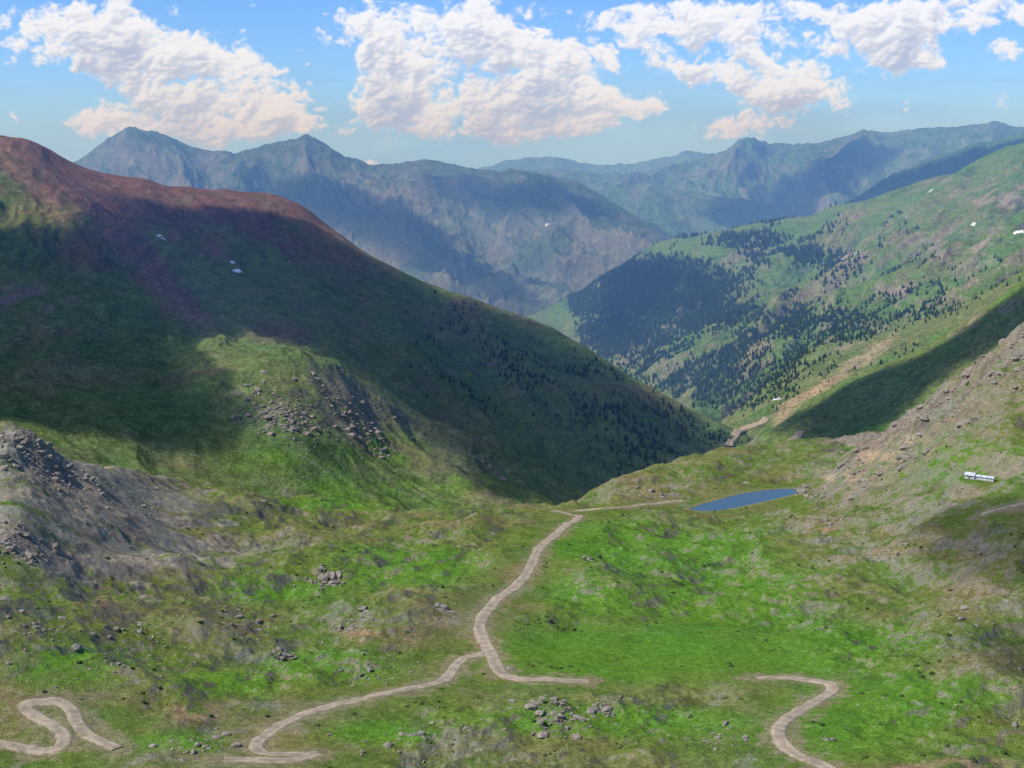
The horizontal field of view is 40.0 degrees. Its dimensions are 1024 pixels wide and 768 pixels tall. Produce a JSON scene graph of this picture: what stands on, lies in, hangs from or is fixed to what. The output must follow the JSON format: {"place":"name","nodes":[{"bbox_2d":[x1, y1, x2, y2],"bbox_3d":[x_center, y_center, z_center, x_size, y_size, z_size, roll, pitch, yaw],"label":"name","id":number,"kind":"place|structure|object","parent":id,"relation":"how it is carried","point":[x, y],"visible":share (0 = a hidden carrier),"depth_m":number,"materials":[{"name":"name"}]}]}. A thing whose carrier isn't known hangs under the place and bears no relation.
{"place":"outdoors","nodes":[
{"label":"outdoors","id":0,"kind":"place"},
{"bbox_2d":[0,697,123,755],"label":"dirt road","id":1,"kind":"structure","parent":0,"point":[64,736],"depth_m":477.62,"materials":[{"name":"beige soil"}]},
{"bbox_2d":[222,752,323,763],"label":"dirt road","id":2,"kind":"structure","parent":0,"point":[302,757],"depth_m":459.11,"materials":[{"name":"beige soil"}]},
{"bbox_2d":[248,650,486,756],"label":"dirt road","id":3,"kind":"structure","parent":0,"point":[257,744],"depth_m":520.08,"materials":[{"name":"beige soil"}]},
{"bbox_2d":[73,126,672,316],"bbox_3d":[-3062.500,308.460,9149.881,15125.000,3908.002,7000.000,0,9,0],"label":"mountain range","id":4,"kind":"structure","parent":0,"point":[488,236],"depth_m":7555.25,"materials":[{"name":"blue stone"}]},
{"bbox_2d":[0,135,751,510],"bbox_3d":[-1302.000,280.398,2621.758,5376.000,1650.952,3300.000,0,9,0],"label":"mountain","id":5,"kind":"structure","parent":0,"point":[128,339],"depth_m":2025.24,"materials":[{"name":"green plant"}]},
{"bbox_2d":[384,289,752,481],"bbox_3d":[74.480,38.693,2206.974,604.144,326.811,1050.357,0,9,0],"label":"conifer forest","id":6,"kind":"object","parent":5,"relation":"on","point":[669,450],"visible":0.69,"depth_m":2158.83,"materials":[{"name":"green plant"}]},
{"bbox_2d":[0,322,1023,767],"bbox_3d":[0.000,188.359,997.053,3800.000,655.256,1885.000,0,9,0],"label":"ground","id":7,"kind":"structure","parent":0,"point":[630,654],"depth_m":652.93,"materials":[{"name":"green plant"}]},
{"bbox_2d":[0,331,1023,767],"bbox_3d":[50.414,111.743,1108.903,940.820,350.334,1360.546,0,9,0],"label":"boulders","id":8,"kind":"object","parent":7,"relation":"on","point":[604,707],"visible":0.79,"depth_m":761.18,"materials":[{"name":"grey stone"}]},
{"bbox_2d":[0,0,1023,168],"bbox_3d":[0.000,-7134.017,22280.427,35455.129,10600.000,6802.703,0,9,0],"label":"sky","id":9,"kind":"structure","parent":0,"point":[554,98],"depth_m":25668.00,"materials":[{"name":"white"}]},
{"bbox_2d":[473,510,589,682],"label":"dirt road","id":10,"kind":"structure","parent":0,"point":[482,637],"depth_m":658.35,"materials":[{"name":"beige soil"}]},
{"bbox_2d":[573,500,682,511],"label":"dirt road","id":11,"kind":"structure","parent":0,"point":[657,503],"depth_m":1171.78,"materials":[{"name":"beige soil"}]},
{"bbox_2d":[689,488,799,510],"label":"lake","id":12,"kind":"structure","parent":0,"point":[740,500],"depth_m":1231.21,"materials":[{"name":"blue liquid"}]},
{"bbox_2d":[724,416,769,445],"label":"dirt road","id":13,"kind":"structure","parent":0,"point":[736,433],"depth_m":2240.63,"materials":[{"name":"beige soil"}]},
{"bbox_2d":[478,121,1023,237],"bbox_3d":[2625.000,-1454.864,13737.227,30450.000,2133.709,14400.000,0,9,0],"label":"mountain range","id":14,"kind":"structure","parent":0,"point":[742,182],"depth_m":10310.02,"materials":[{"name":"blue stone"}]},
{"bbox_2d":[528,142,1023,447],"bbox_3d":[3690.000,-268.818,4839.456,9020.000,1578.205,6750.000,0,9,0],"label":"valley hillside","id":15,"kind":"structure","parent":0,"point":[985,194],"depth_m":3364.74,"materials":[{"name":"green plant"}]},
{"bbox_2d":[566,200,1021,416],"bbox_3d":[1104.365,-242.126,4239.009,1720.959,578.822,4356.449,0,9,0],"label":"conifer forest","id":16,"kind":"object","parent":15,"relation":"on","point":[665,289],"visible":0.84,"depth_m":4555.65,"materials":[{"name":"green plant"}]},
{"bbox_2d":[787,430,804,439],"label":"dirt road","id":17,"kind":"structure","parent":0,"point":[798,434],"depth_m":1819.17,"materials":[{"name":"beige soil"}]},
{"bbox_2d":[753,676,840,767],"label":"dirt road","id":18,"kind":"structure","parent":0,"point":[780,740],"depth_m":506.98,"materials":[{"name":"beige soil"}]},
{"bbox_2d":[975,477,994,480],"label":"shed walls","id":19,"kind":"structure","parent":0,"point":[980,478],"depth_m":899.68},
{"bbox_2d":[975,474,995,478],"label":"shed roof","id":20,"kind":"structure","parent":19,"relation":"on","point":[984,476],"depth_m":900.09,"materials":[{"name":"grey metal"}]},
{"bbox_2d":[981,502,1023,514],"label":"dirt road","id":21,"kind":"structure","parent":0,"point":[1010,506],"depth_m":812.16,"materials":[{"name":"beige soil"}]},
{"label":"foundation","id":22,"kind":"object","parent":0,"visible":0},
{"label":"main walls","id":23,"kind":"object","parent":22,"relation":"on","visible":0},
{"bbox_2d":[964,472,976,475],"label":"roof","id":24,"kind":"structure","parent":23,"relation":"on","point":[970,473],"depth_m":905.09,"materials":[{"name":"metal"}]}
]}

